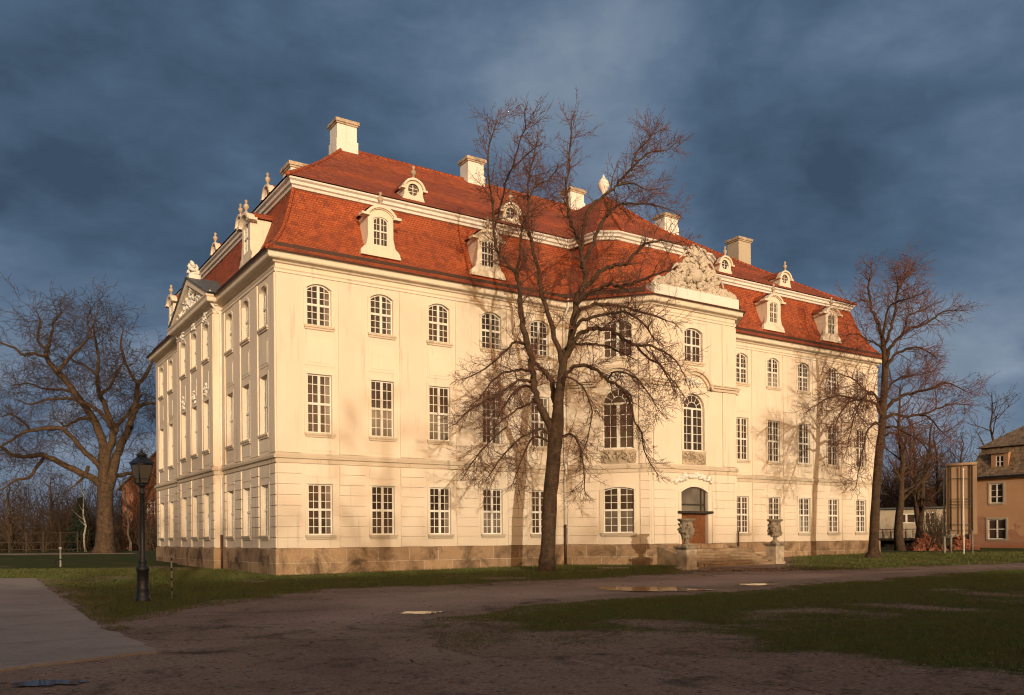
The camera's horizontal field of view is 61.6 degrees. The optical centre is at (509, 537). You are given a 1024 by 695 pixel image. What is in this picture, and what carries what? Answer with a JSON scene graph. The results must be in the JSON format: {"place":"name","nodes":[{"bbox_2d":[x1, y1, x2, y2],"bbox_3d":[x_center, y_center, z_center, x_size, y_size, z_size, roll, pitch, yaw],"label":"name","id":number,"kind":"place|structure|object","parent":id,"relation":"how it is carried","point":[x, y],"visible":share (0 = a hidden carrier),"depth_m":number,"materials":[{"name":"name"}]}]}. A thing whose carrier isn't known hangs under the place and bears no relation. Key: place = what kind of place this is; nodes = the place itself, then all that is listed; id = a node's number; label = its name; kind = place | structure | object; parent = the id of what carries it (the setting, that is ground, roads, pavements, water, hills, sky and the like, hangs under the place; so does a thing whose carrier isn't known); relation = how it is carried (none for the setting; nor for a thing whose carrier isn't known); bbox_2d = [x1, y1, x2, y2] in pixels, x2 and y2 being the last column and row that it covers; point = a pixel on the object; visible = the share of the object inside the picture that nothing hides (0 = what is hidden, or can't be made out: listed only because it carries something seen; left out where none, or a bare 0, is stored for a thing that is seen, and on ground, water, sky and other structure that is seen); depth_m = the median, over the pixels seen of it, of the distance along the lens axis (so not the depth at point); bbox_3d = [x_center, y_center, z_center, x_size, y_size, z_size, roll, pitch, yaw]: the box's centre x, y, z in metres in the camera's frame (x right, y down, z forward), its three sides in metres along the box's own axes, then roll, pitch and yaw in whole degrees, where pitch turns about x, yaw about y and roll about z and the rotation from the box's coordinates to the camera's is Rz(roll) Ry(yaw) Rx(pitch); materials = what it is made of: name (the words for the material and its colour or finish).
{"place":"outdoors","nodes":[
{"label":"outdoors","id":0,"kind":"place"},
{"bbox_2d":[0,553,134,554],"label":"path","id":1,"kind":"structure","parent":0,"point":[61,553],"depth_m":77.02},
{"bbox_2d":[0,578,156,671],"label":"pavement","id":2,"kind":"structure","parent":0,"point":[41,625],"depth_m":14.82,"materials":[{"name":"concrete"}]},
{"bbox_2d":[0,546,693,630],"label":"lawn","id":3,"kind":"structure","parent":0,"point":[76,561],"depth_m":35.49,"materials":[{"name":"green plant"}]},
{"bbox_2d":[0,478,49,551],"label":"bare tree","id":4,"kind":"object","parent":3,"relation":"on","point":[11,528],"visible":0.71,"depth_m":91.91,"materials":[{"name":"brown plant"}]},
{"bbox_2d":[0,532,77,552],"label":"rail fence","id":5,"kind":"object","parent":3,"relation":"on","point":[26,542],"visible":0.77,"depth_m":83.96,"materials":[{"name":"red wood"}]},
{"bbox_2d":[0,458,157,551],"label":"undergrowth","id":6,"kind":"object","parent":3,"relation":"on","point":[119,537],"visible":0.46,"depth_m":97.50,"materials":[{"name":"brown plant"}]},
{"bbox_2d":[62,497,95,550],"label":"conifer","id":7,"kind":"object","parent":3,"relation":"on","point":[79,526],"visible":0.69,"depth_m":91.67,"materials":[{"name":"green plant"}]},
{"bbox_2d":[0,272,162,552],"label":"bare tree","id":8,"kind":"object","parent":3,"relation":"on","point":[106,464],"visible":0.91,"depth_m":78.47,"materials":[{"name":"brown plant"}]},
{"bbox_2d":[70,477,95,551],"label":"bare tree","id":9,"kind":"object","parent":3,"relation":"on","point":[84,533],"visible":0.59,"depth_m":87.85,"materials":[{"name":"plant"}]},
{"bbox_2d":[119,474,156,550],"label":"bare tree","id":10,"kind":"object","parent":3,"relation":"on","point":[146,529],"visible":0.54,"depth_m":91.62,"materials":[{"name":"brown plant"}]},
{"bbox_2d":[129,449,154,601],"bbox_3d":[-9.790,-0.282,22.909,0.474,4.170,0.474,0,0,39],"label":"street lamp","id":11,"kind":"object","parent":3,"relation":"on","point":[141,464],"visible":0.98,"depth_m":22.83,"materials":[{"name":"metal"}]},
{"bbox_2d":[434,87,713,570],"bbox_3d":[2.811,-9.244,38.301,12.453,21.829,7.348,0,0,0],"label":"bare tree","id":12,"kind":"object","parent":3,"relation":"on","point":[554,423],"visible":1,"depth_m":38.13,"materials":[{"name":"brown plant"}]},
{"bbox_2d":[0,557,1023,694],"bbox_3d":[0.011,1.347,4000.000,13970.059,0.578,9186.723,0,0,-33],"label":"ground","id":13,"kind":"structure","parent":0,"point":[527,670],"depth_m":11.03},
{"bbox_2d":[18,462,79,550],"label":"bare tree","id":14,"kind":"object","parent":13,"relation":"on","point":[57,514],"visible":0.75,"depth_m":97.78,"materials":[{"name":"brown plant"}]},
{"bbox_2d":[10,679,89,685],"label":"puddle","id":15,"kind":"object","parent":13,"relation":"on","point":[39,682],"visible":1,"depth_m":9.86,"materials":[{"name":"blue liquid"}]},
{"bbox_2d":[118,466,136,550],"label":"bare tree","id":16,"kind":"object","parent":13,"relation":"on","point":[129,539],"visible":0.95,"depth_m":90.24,"materials":[{"name":"brown plant"}]},
{"bbox_2d":[116,451,156,549],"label":"gabled house","id":17,"kind":"structure","parent":13,"relation":"on","point":[133,498],"depth_m":101.08,"materials":[{"name":"red brick"}]},
{"bbox_2d":[0,582,1023,694],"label":"pebbles","id":18,"kind":"object","parent":13,"relation":"on","point":[581,671],"visible":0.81,"depth_m":11.66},
{"bbox_2d":[146,116,888,575],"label":"palace","id":19,"kind":"structure","parent":13,"relation":"on","point":[340,310],"depth_m":43.59,"materials":[{"name":"beige paint"}]},
{"bbox_2d":[159,426,163,471],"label":"window","id":20,"kind":"structure","parent":19,"relation":"in","point":[160,470],"depth_m":56.04,"materials":[{"name":"white paint"}]},
{"bbox_2d":[168,421,173,468],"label":"window","id":21,"kind":"structure","parent":19,"relation":"in","point":[172,466],"depth_m":53.95,"materials":[{"name":"white paint"}]},
{"bbox_2d":[168,499,174,540],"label":"window","id":22,"kind":"structure","parent":19,"relation":"in","point":[171,500],"depth_m":53.45,"materials":[{"name":"white paint"}]},
{"bbox_2d":[179,340,185,379],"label":"window","id":23,"kind":"structure","parent":19,"relation":"in","point":[183,376],"depth_m":49.12,"materials":[{"name":"white paint"}]},
{"bbox_2d":[180,409,186,461],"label":"window","id":24,"kind":"structure","parent":19,"relation":"in","point":[182,459],"depth_m":49.13,"materials":[{"name":"white paint"}]},
{"bbox_2d":[181,495,187,540],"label":"window","id":25,"kind":"structure","parent":19,"relation":"in","point":[183,496],"depth_m":49.14,"materials":[{"name":"white paint"}]},
{"bbox_2d":[190,331,196,372],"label":"window","id":26,"kind":"structure","parent":19,"relation":"in","point":[194,368],"depth_m":46.81,"materials":[{"name":"white paint"}]},
{"bbox_2d":[190,403,197,458],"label":"window","id":27,"kind":"structure","parent":19,"relation":"in","point":[192,456],"depth_m":47.05,"materials":[{"name":"white paint"}]},
{"bbox_2d":[191,493,198,539],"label":"window","id":28,"kind":"structure","parent":19,"relation":"in","point":[193,494],"depth_m":47.06,"materials":[{"name":"white paint"}]},
{"bbox_2d":[201,321,208,364],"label":"window","id":29,"kind":"structure","parent":19,"relation":"in","point":[204,361],"depth_m":44.94,"materials":[{"name":"white paint"}]},
{"bbox_2d":[202,396,209,454],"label":"window","id":30,"kind":"structure","parent":19,"relation":"in","point":[207,451],"depth_m":44.94,"materials":[{"name":"white paint"}]},
{"bbox_2d":[203,490,210,539],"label":"window","id":31,"kind":"structure","parent":19,"relation":"in","point":[204,492],"depth_m":44.92,"materials":[{"name":"white paint"}]},
{"bbox_2d":[224,310,232,356],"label":"window","id":32,"kind":"structure","parent":19,"relation":"in","point":[230,350],"depth_m":42.79,"materials":[{"name":"white paint"}]},
{"bbox_2d":[225,389,233,450],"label":"window","id":33,"kind":"structure","parent":19,"relation":"in","point":[231,446],"depth_m":42.79,"materials":[{"name":"white paint"}]},
{"bbox_2d":[226,487,234,539],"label":"window","id":34,"kind":"structure","parent":19,"relation":"in","point":[232,537],"depth_m":42.84,"materials":[{"name":"white paint"}]},
{"bbox_2d":[240,297,249,346],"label":"window","id":35,"kind":"structure","parent":19,"relation":"in","point":[247,311],"depth_m":40.46,"materials":[{"name":"white paint"}]},
{"bbox_2d":[240,380,250,445],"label":"window","id":36,"kind":"structure","parent":19,"relation":"in","point":[248,433],"depth_m":40.58,"materials":[{"name":"white paint"}]},
{"bbox_2d":[241,484,250,539],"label":"window","id":37,"kind":"structure","parent":19,"relation":"in","point":[248,537],"depth_m":40.65,"materials":[{"name":"white paint"}]},
{"bbox_2d":[257,283,267,334],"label":"window","id":38,"kind":"structure","parent":19,"relation":"in","point":[265,296],"depth_m":38.27,"materials":[{"name":"white paint"}]},
{"bbox_2d":[258,370,268,439],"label":"window","id":39,"kind":"structure","parent":19,"relation":"in","point":[266,380],"depth_m":38.27,"materials":[{"name":"white paint"}]},
{"bbox_2d":[259,481,269,539],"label":"window","id":40,"kind":"structure","parent":19,"relation":"in","point":[267,488],"depth_m":38.27,"materials":[{"name":"white paint"}]},
{"bbox_2d":[303,281,334,331],"bbox_3d":[-8.381,-10.185,37.725,1.426,2.164,0.243,0,0,-33],"label":"window","id":41,"kind":"structure","parent":19,"relation":"in","point":[316,298],"depth_m":37.76,"materials":[{"name":"white paint"}]},
{"bbox_2d":[304,369,335,437],"bbox_3d":[-8.346,-5.858,37.725,1.420,2.910,0.243,0,0,-33],"label":"window","id":42,"kind":"structure","parent":19,"relation":"in","point":[317,388],"depth_m":37.76,"materials":[{"name":"white paint"}]},
{"bbox_2d":[305,480,336,539],"bbox_3d":[-8.308,-1.218,37.725,1.420,2.570,0.243,0,0,-33],"label":"window","id":43,"kind":"structure","parent":19,"relation":"in","point":[318,495],"depth_m":37.76,"materials":[{"name":"white paint"}]},
{"bbox_2d":[367,291,396,339],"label":"window","id":44,"kind":"structure","parent":19,"relation":"in","point":[379,308],"depth_m":39.41,"materials":[{"name":"white paint"}]},
{"bbox_2d":[368,376,397,441],"bbox_3d":[-5.839,-5.878,39.373,1.420,2.910,0.243,0,0,-33],"label":"window","id":45,"kind":"structure","parent":19,"relation":"in","point":[380,393],"depth_m":39.41,"materials":[{"name":"white paint"}]},
{"bbox_2d":[369,482,397,538],"bbox_3d":[-5.801,-1.238,39.373,1.420,2.570,0.243,0,0,-33],"label":"window","id":46,"kind":"structure","parent":19,"relation":"in","point":[382,508],"depth_m":39.42,"materials":[{"name":"white paint"}]},
{"bbox_2d":[426,300,452,347],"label":"window","id":47,"kind":"structure","parent":19,"relation":"in","point":[436,315],"depth_m":41.05,"materials":[{"name":"white paint"}]},
{"bbox_2d":[426,382,453,444],"bbox_3d":[-3.350,-5.899,41.011,1.420,2.910,0.243,0,0,-33],"label":"window","id":48,"kind":"structure","parent":19,"relation":"in","point":[437,398],"depth_m":41.05,"materials":[{"name":"white paint"}]},
{"bbox_2d":[427,484,454,538],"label":"window","id":49,"kind":"structure","parent":19,"relation":"in","point":[438,499],"depth_m":41.05,"materials":[{"name":"white paint"}]},
{"bbox_2d":[479,309,503,353],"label":"window","id":50,"kind":"structure","parent":19,"relation":"in","point":[489,329],"depth_m":42.66,"materials":[{"name":"white paint"}]},
{"bbox_2d":[480,388,504,447],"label":"window","id":51,"kind":"structure","parent":19,"relation":"in","point":[481,391],"depth_m":42.68,"materials":[{"name":"white paint"}]},
{"bbox_2d":[480,486,505,537],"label":"window","id":52,"kind":"structure","parent":19,"relation":"in","point":[491,523],"depth_m":42.68,"materials":[{"name":"white paint"}]},
{"bbox_2d":[529,487,543,537],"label":"window","id":53,"kind":"structure","parent":19,"relation":"in","point":[536,502],"depth_m":44.15,"materials":[{"name":"white paint"}]},
{"bbox_2d":[528,317,551,360],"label":"window","id":54,"kind":"structure","parent":19,"relation":"in","point":[542,350],"depth_m":44.35,"materials":[{"name":"white paint"}]},
{"bbox_2d":[529,393,551,450],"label":"window","id":55,"kind":"structure","parent":19,"relation":"in","point":[545,400],"depth_m":44.28,"materials":[{"name":"white paint"}]},
{"bbox_2d":[600,318,634,361],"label":"window","id":56,"kind":"structure","parent":19,"relation":"in","point":[607,355],"depth_m":44.33,"materials":[{"name":"white paint"}]},
{"bbox_2d":[599,384,636,448],"bbox_3d":[5.587,-6.254,44.305,1.946,3.294,0.198,0,0,18],"label":"window","id":57,"kind":"structure","parent":19,"relation":"in","point":[616,438],"depth_m":44.39,"materials":[{"name":"white paint"}]},
{"bbox_2d":[600,484,637,536],"bbox_3d":[5.619,-1.424,44.280,1.946,2.714,0.253,0,0,18],"label":"window","id":58,"kind":"structure","parent":19,"relation":"in","point":[620,503],"depth_m":44.33,"materials":[{"name":"white paint"}]},
{"bbox_2d":[682,325,704,366],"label":"window","id":59,"kind":"structure","parent":19,"relation":"in","point":[691,338],"depth_m":45.47,"materials":[{"name":"white paint"}]},
{"bbox_2d":[681,391,706,451],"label":"window","id":60,"kind":"structure","parent":19,"relation":"in","point":[691,418],"depth_m":45.55,"materials":[{"name":"white paint"}]},
{"bbox_2d":[678,484,710,543],"bbox_3d":[9.706,-1.163,45.460,2.306,3.404,0.266,0,0,-33],"label":"door","id":61,"kind":"structure","parent":19,"relation":"in","point":[699,524],"depth_m":45.71,"materials":[{"name":"brown wood"}]},
{"bbox_2d":[736,414,750,462],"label":"window","id":62,"kind":"structure","parent":19,"relation":"in","point":[741,422],"depth_m":52.71,"materials":[{"name":"white paint"}]},
{"bbox_2d":[736,350,750,386],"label":"window","id":63,"kind":"structure","parent":19,"relation":"in","point":[741,377],"depth_m":52.67,"materials":[{"name":"white paint"}]},
{"bbox_2d":[736,494,751,535],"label":"window","id":64,"kind":"structure","parent":19,"relation":"in","point":[742,501],"depth_m":52.70,"materials":[{"name":"white paint"}]},
{"bbox_2d":[766,355,781,390],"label":"window","id":65,"kind":"structure","parent":19,"relation":"in","point":[771,364],"depth_m":54.20,"materials":[{"name":"white paint"}]},
{"bbox_2d":[766,418,782,464],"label":"window","id":66,"kind":"structure","parent":19,"relation":"in","point":[772,441],"depth_m":54.18,"materials":[{"name":"white paint"}]},
{"bbox_2d":[767,495,782,535],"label":"window","id":67,"kind":"structure","parent":19,"relation":"in","point":[772,500],"depth_m":54.20,"materials":[{"name":"white paint"}]},
{"bbox_2d":[796,360,811,394],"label":"window","id":68,"kind":"structure","parent":19,"relation":"in","point":[801,369],"depth_m":55.81,"materials":[{"name":"white paint"}]},
{"bbox_2d":[797,496,812,534],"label":"window","id":69,"kind":"structure","parent":19,"relation":"in","point":[802,501],"depth_m":55.82,"materials":[{"name":"white paint"}]},
{"bbox_2d":[797,421,812,466],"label":"window","id":70,"kind":"structure","parent":19,"relation":"in","point":[802,432],"depth_m":55.82,"materials":[{"name":"white paint"}]},
{"bbox_2d":[826,365,839,397],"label":"window","id":71,"kind":"structure","parent":19,"relation":"in","point":[832,366],"depth_m":57.44,"materials":[{"name":"white paint"}]},
{"bbox_2d":[826,425,840,468],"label":"window","id":72,"kind":"structure","parent":19,"relation":"in","point":[830,465],"depth_m":57.41,"materials":[{"name":"white paint"}]},
{"bbox_2d":[827,496,841,534],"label":"window","id":73,"kind":"structure","parent":19,"relation":"in","point":[832,502],"depth_m":57.50,"materials":[{"name":"white paint"}]},
{"bbox_2d":[854,370,866,397],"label":"window","id":74,"kind":"structure","parent":19,"relation":"in","point":[861,371],"depth_m":59.19,"materials":[{"name":"white paint"}]},
{"bbox_2d":[854,427,867,469],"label":"window","id":75,"kind":"structure","parent":19,"relation":"in","point":[856,434],"depth_m":59.09,"materials":[{"name":"white paint"}]},
{"bbox_2d":[855,497,868,534],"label":"window","id":76,"kind":"structure","parent":19,"relation":"in","point":[859,518],"depth_m":59.12,"materials":[{"name":"white paint"}]},
{"bbox_2d":[74,560,1021,694],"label":"fallen leaves","id":77,"kind":"object","parent":13,"relation":"on","point":[766,569],"visible":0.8,"depth_m":15.92,"materials":[{"name":"brown plant"}]},
{"bbox_2d":[673,546,699,569],"bbox_3d":[8.067,1.006,39.183,0.860,1.270,0.860,0,0,-33],"label":"urn pedestal","id":78,"kind":"object","parent":13,"relation":"on","point":[686,557],"visible":0.86,"depth_m":38.94,"materials":[{"name":"stone"}]},
{"bbox_2d":[677,518,695,545],"bbox_3d":[8.061,-0.253,39.176,0.829,1.248,0.865,0,0,-33],"label":"stone urn","id":79,"kind":"object","parent":78,"relation":"on","point":[686,529],"visible":1,"depth_m":38.95,"materials":[{"name":"beige stone"}]},
{"bbox_2d":[658,545,774,566],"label":"entrance steps","id":80,"kind":"structure","parent":13,"relation":"on","point":[733,555],"depth_m":43.46,"materials":[{"name":"stone"}]},
{"bbox_2d":[763,543,786,563],"bbox_3d":[13.841,0.904,44.835,0.860,1.270,0.860,0,0,-33],"label":"urn pedestal","id":81,"kind":"object","parent":13,"relation":"on","point":[775,551],"visible":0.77,"depth_m":44.58,"materials":[{"name":"stone"}]},
{"bbox_2d":[767,519,782,542],"bbox_3d":[13.831,-0.355,44.835,0.829,1.248,0.829,0,0,-33],"label":"stone urn","id":82,"kind":"object","parent":81,"relation":"on","point":[774,531],"visible":1,"depth_m":44.62,"materials":[{"name":"beige stone"}]},
{"bbox_2d":[881,412,952,506],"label":"bare tree","id":83,"kind":"object","parent":13,"relation":"on","point":[908,459],"visible":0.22,"depth_m":94.13,"materials":[{"name":"brown plant"}]},
{"bbox_2d":[886,410,958,506],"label":"bare tree","id":84,"kind":"object","parent":13,"relation":"on","point":[937,484],"visible":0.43,"depth_m":83.48,"materials":[{"name":"brown plant"}]},
{"bbox_2d":[879,506,968,546],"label":"annex building","id":85,"kind":"structure","parent":13,"relation":"on","point":[886,527],"depth_m":76.87,"materials":[{"name":"paint"}]},
{"bbox_2d":[903,513,914,522],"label":"window","id":86,"kind":"structure","parent":85,"relation":"in","point":[907,517],"depth_m":76.71,"materials":[{"name":"white paint"}]},
{"bbox_2d":[919,489,937,506],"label":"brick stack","id":87,"kind":"object","parent":13,"relation":"on","point":[927,491],"visible":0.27,"depth_m":83.33,"materials":[{"name":"red brick"}]},
{"bbox_2d":[880,417,982,507],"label":"undergrowth","id":88,"kind":"object","parent":13,"relation":"on","point":[886,501],"visible":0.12,"depth_m":95.98,"materials":[{"name":"plant"}]},
{"bbox_2d":[938,426,979,494],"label":"bare tree","id":89,"kind":"object","parent":13,"relation":"on","point":[961,450],"visible":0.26,"depth_m":92.10,"materials":[{"name":"brown plant"}]},
{"bbox_2d":[930,373,1020,479],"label":"bare tree","id":90,"kind":"object","parent":13,"relation":"on","point":[991,419],"visible":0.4,"depth_m":95.16,"materials":[{"name":"brown plant"}]},
{"bbox_2d":[969,426,1023,547],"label":"house","id":91,"kind":"structure","parent":13,"relation":"on","point":[1000,491],"depth_m":71.58,"materials":[{"name":"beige paint"}]},
{"bbox_2d":[988,482,1004,504],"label":"window","id":92,"kind":"structure","parent":91,"relation":"in","point":[996,491],"depth_m":71.75,"materials":[{"name":"white paint"}]},
{"bbox_2d":[986,517,1007,540],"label":"window","id":93,"kind":"structure","parent":91,"relation":"in","point":[996,527],"depth_m":71.71,"materials":[{"name":"white paint"}]},
{"bbox_2d":[0,0,1023,540],"label":"sky","id":94,"kind":"structure","parent":0,"point":[134,133],"materials":[{"name":"blue"}]},
{"bbox_2d":[231,566,1023,640],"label":"path","id":95,"kind":"structure","parent":0,"point":[702,581],"depth_m":23.28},
{"bbox_2d":[595,586,687,590],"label":"puddle","id":96,"kind":"object","parent":95,"relation":"on","point":[643,588],"visible":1,"depth_m":26.34,"materials":[{"name":"black liquid"}]},
{"bbox_2d":[418,569,1023,694],"bbox_3d":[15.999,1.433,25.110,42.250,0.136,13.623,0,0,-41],"label":"lawn","id":97,"kind":"structure","parent":0,"point":[638,644],"depth_m":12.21,"materials":[{"name":"green plant"}]},
{"bbox_2d":[782,547,1023,570],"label":"lawn","id":98,"kind":"structure","parent":0,"point":[887,549],"depth_m":48.98,"materials":[{"name":"green plant"}]},
{"bbox_2d":[788,238,999,558],"bbox_3d":[22.162,-8.585,50.138,13.713,19.925,8.312,0,0,-12],"label":"bare tree","id":99,"kind":"object","parent":98,"relation":"on","point":[882,406],"visible":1,"depth_m":50.12,"materials":[{"name":"brown plant"}]},
{"bbox_2d":[879,369,967,550],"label":"bare tree","id":100,"kind":"object","parent":98,"relation":"on","point":[899,542],"visible":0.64,"depth_m":65.77,"materials":[{"name":"brown plant"}]},
{"bbox_2d":[882,417,965,539],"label":"bare tree","id":101,"kind":"object","parent":98,"relation":"on","point":[919,511],"visible":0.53,"depth_m":68.94,"materials":[{"name":"brown plant"}]},
{"bbox_2d":[906,533,948,550],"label":"brick rubble","id":102,"kind":"object","parent":98,"relation":"on","point":[918,544],"visible":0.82,"depth_m":65.43,"materials":[{"name":"red brick"}]},
{"bbox_2d":[913,496,959,550],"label":"bush","id":103,"kind":"object","parent":98,"relation":"on","point":[938,534],"visible":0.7,"depth_m":66.62,"materials":[{"name":"brown plant"}]},
{"bbox_2d":[942,468,945,553],"bbox_3d":[29.317,-1.707,58.000,0.208,5.973,0.208,0,0,34],"label":"flagpole","id":104,"kind":"object","parent":98,"relation":"on","point":[944,534],"visible":0.9,"depth_m":57.95,"materials":[{"name":"grey metal"}]},
{"bbox_2d":[946,462,976,553],"bbox_3d":[29.818,-1.843,56.719,1.851,6.269,0.336,0,0,29],"label":"banner frame","id":105,"kind":"object","parent":98,"relation":"on","point":[954,496],"visible":0.9,"depth_m":56.75,"materials":[{"name":"grey metal"}]},
{"bbox_2d":[947,534,979,549],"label":"brick rubble","id":106,"kind":"object","parent":98,"relation":"on","point":[957,543],"visible":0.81,"depth_m":66.49,"materials":[{"name":"red brick"}]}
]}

